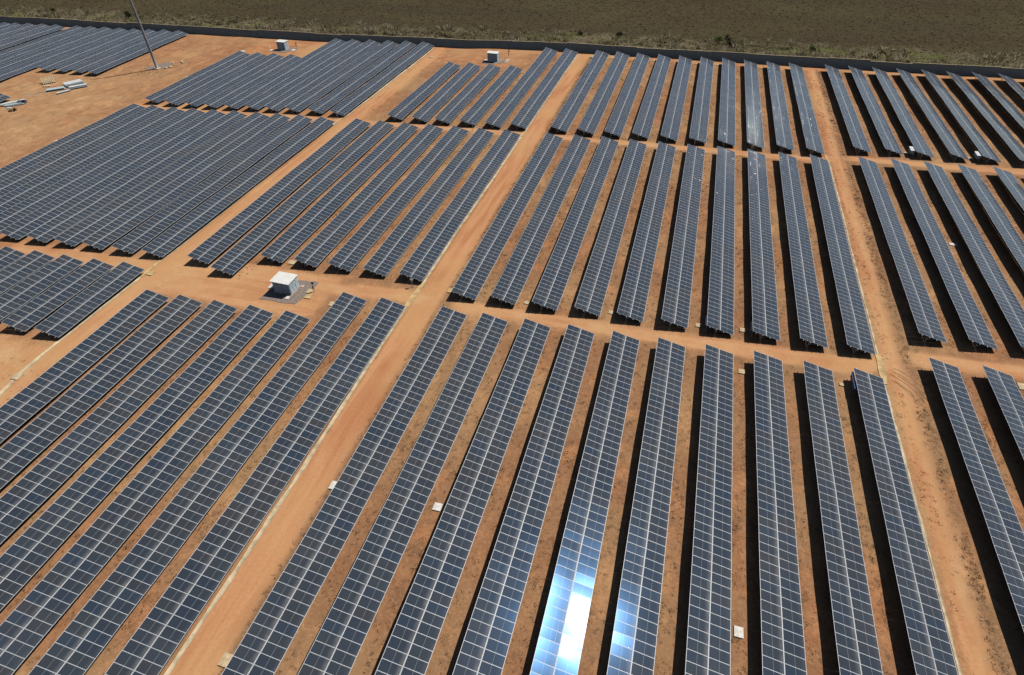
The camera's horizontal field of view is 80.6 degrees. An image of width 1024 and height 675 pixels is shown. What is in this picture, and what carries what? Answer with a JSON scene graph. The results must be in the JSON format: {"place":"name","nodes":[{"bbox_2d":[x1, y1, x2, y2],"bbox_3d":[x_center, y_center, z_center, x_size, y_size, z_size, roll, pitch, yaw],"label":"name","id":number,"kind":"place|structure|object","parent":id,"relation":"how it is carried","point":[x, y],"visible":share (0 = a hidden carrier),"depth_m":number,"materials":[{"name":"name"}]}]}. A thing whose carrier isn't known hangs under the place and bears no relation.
{"place":"outdoors","nodes":[
{"label":"outdoors","id":0,"kind":"place"},
{"bbox_2d":[0,48,448,406],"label":"dirt road","id":1,"kind":"structure","parent":0,"point":[170,266],"depth_m":120.57,"materials":[{"name":"orange soil"}]},
{"bbox_2d":[170,56,590,674],"bbox_3d":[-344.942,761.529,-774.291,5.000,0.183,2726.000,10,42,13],"label":"dirt road","id":2,"kind":"structure","parent":0,"point":[228,622],"depth_m":82.86,"materials":[{"name":"orange soil"}]},
{"bbox_2d":[0,23,1023,674],"bbox_3d":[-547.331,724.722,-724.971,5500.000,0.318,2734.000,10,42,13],"label":"ground","id":3,"kind":"structure","parent":0,"point":[34,123],"depth_m":95.19,"materials":[{"name":"orange soil"}]},
{"bbox_2d":[0,250,53,293],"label":"solar table","id":4,"kind":"object","parent":3,"relation":"on","point":[13,272],"visible":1,"depth_m":115.53,"materials":[{"name":"blue glass"}]},
{"bbox_2d":[0,254,83,319],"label":"solar table","id":5,"kind":"object","parent":3,"relation":"on","point":[42,277],"visible":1,"depth_m":111.57,"materials":[{"name":"blue glass"}]},
{"bbox_2d":[0,26,96,63],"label":"solar table","id":6,"kind":"object","parent":3,"relation":"on","point":[29,50],"visible":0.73,"depth_m":235.74,"materials":[{"name":"blue glass"}]},
{"bbox_2d":[0,27,112,71],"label":"solar table","id":7,"kind":"object","parent":3,"relation":"on","point":[40,53],"visible":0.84,"depth_m":230.68,"materials":[{"name":"blue glass"}]},
{"bbox_2d":[2,258,114,331],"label":"solar table","id":8,"kind":"object","parent":3,"relation":"on","point":[93,269],"visible":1,"depth_m":108.58,"materials":[{"name":"blue glass"}]},
{"bbox_2d":[0,28,127,80],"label":"solar table","id":9,"kind":"object","parent":3,"relation":"on","point":[21,68],"visible":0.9,"depth_m":224.92,"materials":[{"name":"blue glass"}]},
{"bbox_2d":[0,103,144,181],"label":"solar table","id":10,"kind":"object","parent":3,"relation":"on","point":[31,159],"visible":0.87,"depth_m":161.74,"materials":[{"name":"blue glass"}]},
{"bbox_2d":[0,105,164,196],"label":"solar table","id":11,"kind":"object","parent":3,"relation":"on","point":[21,178],"visible":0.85,"depth_m":157.25,"materials":[{"name":"blue glass"}]},
{"bbox_2d":[0,289,168,442],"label":"solar table","id":12,"kind":"object","parent":3,"relation":"on","point":[71,366],"visible":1,"depth_m":94.72,"materials":[{"name":"blue glass"}]},
{"bbox_2d":[34,262,143,336],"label":"solar table","id":13,"kind":"object","parent":3,"relation":"on","point":[66,317],"visible":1,"depth_m":107.28,"materials":[{"name":"blue glass"}]},
{"bbox_2d":[37,29,140,70],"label":"solar table","id":14,"kind":"object","parent":3,"relation":"on","point":[49,66],"visible":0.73,"depth_m":228.71,"materials":[{"name":"blue glass"}]},
{"bbox_2d":[0,107,184,212],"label":"solar table","id":15,"kind":"object","parent":3,"relation":"on","point":[32,187],"visible":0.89,"depth_m":152.63,"materials":[{"name":"blue glass"}]},
{"bbox_2d":[0,294,202,488],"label":"solar table","id":16,"kind":"object","parent":3,"relation":"on","point":[54,421],"visible":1,"depth_m":90.13,"materials":[{"name":"blue glass"}]},
{"bbox_2d":[0,108,204,230],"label":"solar table","id":17,"kind":"object","parent":3,"relation":"on","point":[19,211],"visible":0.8,"depth_m":148.03,"materials":[{"name":"blue glass"}]},
{"bbox_2d":[53,29,155,71],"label":"solar table","id":18,"kind":"object","parent":3,"relation":"on","point":[97,53],"visible":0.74,"depth_m":226.54,"materials":[{"name":"blue glass"}]},
{"bbox_2d":[0,109,225,239],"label":"solar table","id":19,"kind":"object","parent":3,"relation":"on","point":[31,222],"visible":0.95,"depth_m":144.26,"materials":[{"name":"blue glass"}]},
{"bbox_2d":[0,300,236,543],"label":"solar table","id":20,"kind":"object","parent":3,"relation":"on","point":[29,493],"visible":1,"depth_m":85.20,"materials":[{"name":"blue glass"}]},
{"bbox_2d":[70,29,172,73],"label":"solar table","id":21,"kind":"object","parent":3,"relation":"on","point":[80,68],"visible":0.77,"depth_m":225.87,"materials":[{"name":"blue glass"}]},
{"bbox_2d":[84,30,187,74],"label":"solar table","id":22,"kind":"object","parent":3,"relation":"on","point":[124,57],"visible":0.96,"depth_m":224.47,"materials":[{"name":"blue glass"}]},
{"bbox_2d":[0,304,272,610],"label":"solar table","id":23,"kind":"object","parent":3,"relation":"on","point":[30,551],"visible":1,"depth_m":79.83,"materials":[{"name":"blue glass"}]},
{"bbox_2d":[27,110,247,242],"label":"solar table","id":24,"kind":"object","parent":3,"relation":"on","point":[68,219],"visible":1,"depth_m":143.08,"materials":[{"name":"blue glass"}]},
{"bbox_2d":[0,311,309,674],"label":"solar table","id":25,"kind":"object","parent":3,"relation":"on","point":[220,403],"visible":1,"depth_m":74.58,"materials":[{"name":"blue glass"}]},
{"bbox_2d":[54,112,268,245],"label":"solar table","id":26,"kind":"object","parent":3,"relation":"on","point":[78,233],"visible":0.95,"depth_m":141.69,"materials":[{"name":"blue glass"}]},
{"bbox_2d":[82,113,290,249],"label":"solar table","id":27,"kind":"object","parent":3,"relation":"on","point":[116,229],"visible":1,"depth_m":140.47,"materials":[{"name":"blue glass"}]},
{"bbox_2d":[28,292,366,674],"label":"solar table","id":28,"kind":"object","parent":3,"relation":"on","point":[160,542],"visible":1,"depth_m":73.79,"materials":[{"name":"blue glass"}]},
{"bbox_2d":[145,51,249,103],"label":"solar table","id":29,"kind":"object","parent":3,"relation":"on","point":[188,81],"visible":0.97,"depth_m":201.15,"materials":[{"name":"blue glass"}]},
{"bbox_2d":[112,114,312,253],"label":"solar table","id":30,"kind":"object","parent":3,"relation":"on","point":[143,234],"visible":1,"depth_m":139.12,"materials":[{"name":"blue glass"}]},
{"bbox_2d":[164,52,265,105],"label":"solar table","id":31,"kind":"object","parent":3,"relation":"on","point":[180,97],"visible":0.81,"depth_m":198.61,"materials":[{"name":"blue glass"}]},
{"bbox_2d":[183,53,283,106],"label":"solar table","id":32,"kind":"object","parent":3,"relation":"on","point":[200,98],"visible":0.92,"depth_m":198.06,"materials":[{"name":"blue glass"}]},
{"bbox_2d":[141,117,334,256],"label":"solar table","id":33,"kind":"object","parent":3,"relation":"on","point":[175,235],"visible":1,"depth_m":137.74,"materials":[{"name":"blue glass"}]},
{"bbox_2d":[203,54,300,108],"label":"solar table","id":34,"kind":"object","parent":3,"relation":"on","point":[228,94],"visible":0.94,"depth_m":196.25,"materials":[{"name":"blue glass"}]},
{"bbox_2d":[104,297,405,674],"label":"solar table","id":35,"kind":"object","parent":3,"relation":"on","point":[334,384],"visible":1,"depth_m":73.45,"materials":[{"name":"blue glass"}]},
{"bbox_2d":[187,118,370,263],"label":"solar table","id":36,"kind":"object","parent":3,"relation":"on","point":[228,234],"visible":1,"depth_m":135.68,"materials":[{"name":"blue glass"}]},
{"bbox_2d":[224,38,345,108],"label":"solar table","id":37,"kind":"object","parent":3,"relation":"on","point":[253,92],"visible":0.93,"depth_m":201.02,"materials":[{"name":"blue glass"}]},
{"bbox_2d":[164,307,406,674],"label":"drainage gutter","id":38,"kind":"object","parent":3,"relation":"on","point":[227,583],"visible":0.95,"depth_m":74.35,"materials":[{"name":"concrete"}]},
{"bbox_2d":[210,120,393,274],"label":"solar table","id":39,"kind":"object","parent":3,"relation":"on","point":[255,240],"visible":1,"depth_m":132.79,"materials":[{"name":"blue glass"}]},
{"bbox_2d":[244,39,362,110],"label":"solar table","id":40,"kind":"object","parent":3,"relation":"on","point":[277,90],"visible":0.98,"depth_m":199.82,"materials":[{"name":"blue glass"}]},
{"bbox_2d":[264,39,380,111],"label":"solar table","id":41,"kind":"object","parent":3,"relation":"on","point":[301,89],"visible":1,"depth_m":198.80,"materials":[{"name":"blue glass"}]},
{"bbox_2d":[260,122,418,262],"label":"solar table","id":42,"kind":"object","parent":3,"relation":"on","point":[286,244],"visible":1,"depth_m":134.74,"materials":[{"name":"blue glass"}]},
{"bbox_2d":[285,40,397,111],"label":"solar table","id":43,"kind":"object","parent":3,"relation":"on","point":[302,102],"visible":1,"depth_m":197.64,"materials":[{"name":"blue glass"}]},
{"bbox_2d":[221,306,466,674],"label":"solar table","id":44,"kind":"object","parent":3,"relation":"on","point":[294,612],"visible":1,"depth_m":72.81,"materials":[{"name":"blue glass"}]},
{"bbox_2d":[307,41,415,113],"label":"solar table","id":45,"kind":"object","parent":3,"relation":"on","point":[335,96],"visible":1,"depth_m":196.31,"materials":[{"name":"blue glass"}]},
{"bbox_2d":[294,124,442,266],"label":"solar table","id":46,"kind":"object","parent":3,"relation":"on","point":[316,250],"visible":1,"depth_m":133.20,"materials":[{"name":"blue glass"}]},
{"bbox_2d":[329,41,434,115],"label":"solar table","id":47,"kind":"object","parent":3,"relation":"on","point":[345,106],"visible":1,"depth_m":195.09,"materials":[{"name":"blue glass"}]},
{"bbox_2d":[328,125,468,270],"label":"solar table","id":48,"kind":"object","parent":3,"relation":"on","point":[350,253],"visible":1,"depth_m":131.85,"materials":[{"name":"blue glass"}]},
{"bbox_2d":[298,313,507,674],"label":"solar table","id":49,"kind":"object","parent":3,"relation":"on","point":[402,508],"visible":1,"depth_m":72.37,"materials":[{"name":"blue glass"}]},
{"bbox_2d":[387,62,460,119],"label":"solar table","id":50,"kind":"object","parent":3,"relation":"on","point":[406,106],"visible":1,"depth_m":186.04,"materials":[{"name":"blue glass"}]},
{"bbox_2d":[363,128,493,276],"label":"solar table","id":51,"kind":"object","parent":3,"relation":"on","point":[386,256],"visible":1,"depth_m":130.29,"materials":[{"name":"blue glass"}]},
{"bbox_2d":[411,63,480,122],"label":"solar table","id":52,"kind":"object","parent":3,"relation":"on","point":[438,100],"visible":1,"depth_m":184.71,"materials":[{"name":"blue glass"}]},
{"bbox_2d":[399,129,519,280],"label":"solar table","id":53,"kind":"object","parent":3,"relation":"on","point":[432,245],"visible":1,"depth_m":128.91,"materials":[{"name":"blue glass"}]},
{"bbox_2d":[375,318,549,674],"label":"solar table","id":54,"kind":"object","parent":3,"relation":"on","point":[407,626],"visible":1,"depth_m":71.99,"materials":[{"name":"blue glass"}]},
{"bbox_2d":[435,64,500,123],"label":"solar table","id":55,"kind":"object","parent":3,"relation":"on","point":[462,99],"visible":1,"depth_m":183.29,"materials":[{"name":"blue glass"}]},
{"bbox_2d":[460,65,522,125],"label":"solar table","id":56,"kind":"object","parent":3,"relation":"on","point":[484,103],"visible":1,"depth_m":181.59,"materials":[{"name":"blue glass"}]},
{"bbox_2d":[451,133,562,299],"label":"solar table","id":57,"kind":"object","parent":3,"relation":"on","point":[503,224],"visible":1,"depth_m":124.63,"materials":[{"name":"blue glass"}]},
{"bbox_2d":[0,16,1023,77],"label":"perimeter wall","id":58,"kind":"structure","parent":3,"relation":"on","point":[866,64],"depth_m":218.12,"materials":[{"name":"concrete"}]},
{"bbox_2d":[1,42,1023,674],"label":"dry weeds","id":59,"kind":"object","parent":3,"relation":"on","point":[635,372],"visible":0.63,"depth_m":90.21,"materials":[{"name":"brown plant"}]},
{"bbox_2d":[485,47,557,127],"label":"solar table","id":60,"kind":"object","parent":3,"relation":"on","point":[504,109],"visible":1,"depth_m":185.48,"materials":[{"name":"blue glass"}]},
{"bbox_2d":[452,324,593,674],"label":"solar table","id":61,"kind":"object","parent":3,"relation":"on","point":[506,610],"visible":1,"depth_m":71.58,"materials":[{"name":"blue glass"}]},
{"bbox_2d":[491,134,590,304],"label":"solar table","id":62,"kind":"object","parent":3,"relation":"on","point":[509,286],"visible":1,"depth_m":123.16,"materials":[{"name":"blue glass"}]},
{"bbox_2d":[511,48,577,129],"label":"solar table","id":63,"kind":"object","parent":3,"relation":"on","point":[528,111],"visible":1,"depth_m":184.43,"materials":[{"name":"blue glass"}]},
{"bbox_2d":[532,136,618,310],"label":"solar table","id":64,"kind":"object","parent":3,"relation":"on","point":[562,260],"visible":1,"depth_m":121.74,"materials":[{"name":"blue glass"}]},
{"bbox_2d":[551,50,608,132],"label":"solar table","id":65,"kind":"object","parent":3,"relation":"on","point":[575,100],"visible":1,"depth_m":181.96,"materials":[{"name":"blue glass"}]},
{"bbox_2d":[530,331,639,674],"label":"solar table","id":66,"kind":"object","parent":3,"relation":"on","point":[549,646],"visible":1,"depth_m":71.16,"materials":[{"name":"blue glass"}]},
{"bbox_2d":[578,51,629,133],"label":"solar table","id":67,"kind":"object","parent":3,"relation":"on","point":[597,106],"visible":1,"depth_m":180.27,"materials":[{"name":"blue glass"}]},
{"bbox_2d":[575,139,646,315],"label":"solar table","id":68,"kind":"object","parent":3,"relation":"on","point":[632,164],"visible":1,"depth_m":120.22,"materials":[{"name":"blue glass"}]},
{"bbox_2d":[605,53,649,137],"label":"solar table","id":69,"kind":"object","parent":3,"relation":"on","point":[616,122],"visible":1,"depth_m":178.53,"materials":[{"name":"blue glass"}]},
{"bbox_2d":[607,337,685,674],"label":"solar table","id":70,"kind":"object","parent":3,"relation":"on","point":[668,367],"visible":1,"depth_m":70.74,"materials":[{"name":"blue glass"}]},
{"bbox_2d":[617,141,675,321],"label":"solar table","id":71,"kind":"object","parent":3,"relation":"on","point":[634,293],"visible":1,"depth_m":118.54,"materials":[{"name":"blue glass"}]},
{"bbox_2d":[632,54,670,138],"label":"solar table","id":72,"kind":"object","parent":3,"relation":"on","point":[650,103],"visible":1,"depth_m":177.24,"materials":[{"name":"blue glass"}]},
{"bbox_2d":[661,56,691,141],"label":"solar table","id":73,"kind":"object","parent":3,"relation":"on","point":[677,96],"visible":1,"depth_m":175.54,"materials":[{"name":"blue glass"}]},
{"bbox_2d":[661,144,704,328],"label":"solar table","id":74,"kind":"object","parent":3,"relation":"on","point":[684,246],"visible":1,"depth_m":116.97,"materials":[{"name":"blue glass"}]},
{"bbox_2d":[689,57,713,142],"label":"solar table","id":75,"kind":"object","parent":3,"relation":"on","point":[699,122],"visible":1,"depth_m":173.87,"materials":[{"name":"blue glass"}]},
{"bbox_2d":[685,344,732,674],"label":"solar table","id":76,"kind":"object","parent":3,"relation":"on","point":[704,637],"visible":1,"depth_m":70.27,"materials":[{"name":"blue glass"}]},
{"bbox_2d":[707,146,734,334],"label":"solar table","id":77,"kind":"object","parent":3,"relation":"on","point":[720,308],"visible":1,"depth_m":115.55,"materials":[{"name":"blue glass"}]},
{"bbox_2d":[718,58,734,145],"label":"solar table","id":78,"kind":"object","parent":3,"relation":"on","point":[726,133],"visible":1,"depth_m":172.56,"materials":[{"name":"blue glass"}]},
{"bbox_2d":[744,60,764,149],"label":"solar table","id":79,"kind":"object","parent":3,"relation":"on","point":[755,135],"visible":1,"depth_m":170.58,"materials":[{"name":"blue glass"}]},
{"bbox_2d":[748,149,779,340],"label":"solar table","id":80,"kind":"object","parent":3,"relation":"on","point":[764,298],"visible":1,"depth_m":113.98,"materials":[{"name":"blue glass"}]},
{"bbox_2d":[754,351,806,674],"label":"solar table","id":81,"kind":"object","parent":3,"relation":"on","point":[781,622],"visible":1,"depth_m":69.84,"materials":[{"name":"blue glass"}]},
{"bbox_2d":[767,61,793,151],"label":"solar table","id":82,"kind":"object","parent":3,"relation":"on","point":[782,128],"visible":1,"depth_m":169.20,"materials":[{"name":"blue glass"}]},
{"bbox_2d":[778,152,827,348],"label":"solar table","id":83,"kind":"object","parent":3,"relation":"on","point":[810,317],"visible":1,"depth_m":112.28,"materials":[{"name":"blue glass"}]},
{"bbox_2d":[789,63,824,154],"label":"solar table","id":84,"kind":"object","parent":3,"relation":"on","point":[813,141],"visible":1,"depth_m":167.17,"materials":[{"name":"blue glass"}]},
{"bbox_2d":[803,360,882,674],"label":"solar table","id":85,"kind":"object","parent":3,"relation":"on","point":[856,639],"visible":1,"depth_m":69.37,"materials":[{"name":"blue glass"}]},
{"bbox_2d":[810,154,875,354],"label":"solar table","id":86,"kind":"object","parent":3,"relation":"on","point":[853,312],"visible":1,"depth_m":110.89,"materials":[{"name":"blue glass"}]},
{"bbox_2d":[825,65,871,152],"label":"solar table","id":87,"kind":"object","parent":3,"relation":"on","point":[855,130],"visible":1,"depth_m":166.53,"materials":[{"name":"blue glass"}]},
{"bbox_2d":[849,66,902,154],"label":"solar table","id":88,"kind":"object","parent":3,"relation":"on","point":[885,133],"visible":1,"depth_m":165.25,"materials":[{"name":"blue glass"}]},
{"bbox_2d":[858,156,946,342],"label":"solar table","id":89,"kind":"object","parent":3,"relation":"on","point":[921,306],"visible":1,"depth_m":111.80,"materials":[{"name":"blue glass"}]},
{"bbox_2d":[872,67,934,157],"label":"solar table","id":90,"kind":"object","parent":3,"relation":"on","point":[916,138],"visible":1,"depth_m":163.48,"materials":[{"name":"blue glass"}]},
{"bbox_2d":[853,368,957,674],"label":"solar table","id":91,"kind":"object","parent":3,"relation":"on","point":[914,577],"visible":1,"depth_m":68.85,"materials":[{"name":"blue glass"}]},
{"bbox_2d":[885,385,962,674],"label":"drainage gutter","id":92,"kind":"object","parent":3,"relation":"on","point":[935,573],"visible":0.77,"depth_m":69.22,"materials":[{"name":"concrete"}]},
{"bbox_2d":[896,68,968,160],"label":"solar table","id":93,"kind":"object","parent":3,"relation":"on","point":[952,145],"visible":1,"depth_m":162.24,"materials":[{"name":"blue glass"}]},
{"bbox_2d":[890,158,997,349],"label":"solar table","id":94,"kind":"object","parent":3,"relation":"on","point":[973,321],"visible":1,"depth_m":110.43,"materials":[{"name":"blue glass"}]},
{"bbox_2d":[921,69,1000,162],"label":"solar table","id":95,"kind":"object","parent":3,"relation":"on","point":[974,134],"visible":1,"depth_m":161.05,"materials":[{"name":"blue glass"}]},
{"bbox_2d":[924,161,1023,347],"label":"solar table","id":96,"kind":"object","parent":3,"relation":"on","point":[1006,299],"visible":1,"depth_m":112.10,"materials":[{"name":"blue glass"}]},
{"bbox_2d":[929,357,1023,630],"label":"solar table","id":97,"kind":"object","parent":3,"relation":"on","point":[1003,523],"visible":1,"depth_m":74.62,"materials":[{"name":"blue glass"}]},
{"bbox_2d":[946,71,1023,166],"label":"solar table","id":98,"kind":"object","parent":3,"relation":"on","point":[1009,139],"visible":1,"depth_m":161.14,"materials":[{"name":"blue glass"}]},
{"bbox_2d":[957,164,1023,270],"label":"solar table","id":99,"kind":"object","parent":3,"relation":"on","point":[1013,240],"visible":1,"depth_m":123.06,"materials":[{"name":"blue glass"}]},
{"bbox_2d":[982,365,1023,458],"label":"solar table","id":100,"kind":"object","parent":3,"relation":"on","point":[1009,397],"visible":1,"depth_m":84.59,"materials":[{"name":"blue glass"}]},
{"bbox_2d":[0,0,1023,76],"bbox_3d":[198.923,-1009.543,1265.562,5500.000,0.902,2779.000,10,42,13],"label":"field","id":101,"kind":"structure","parent":0,"point":[840,14],"depth_m":252.63,"materials":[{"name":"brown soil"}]},
{"bbox_2d":[0,5,1023,67],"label":"scrub","id":102,"kind":"object","parent":101,"relation":"on","point":[851,52],"visible":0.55,"depth_m":233.52,"materials":[{"name":"green plant"}]},
{"bbox_2d":[9,241,1023,381],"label":"dirt track","id":103,"kind":"structure","parent":0,"point":[834,363],"depth_m":101.20,"materials":[{"name":"orange soil"}]},
{"bbox_2d":[136,102,1023,175],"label":"dirt track","id":104,"kind":"structure","parent":0,"point":[886,161],"depth_m":154.16,"materials":[{"name":"orange soil"}]},
{"bbox_2d":[806,69,1006,674],"bbox_3d":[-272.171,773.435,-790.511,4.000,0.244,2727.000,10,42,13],"label":"dirt road","id":105,"kind":"structure","parent":0,"point":[970,633],"depth_m":79.69,"materials":[{"name":"orange soil"}]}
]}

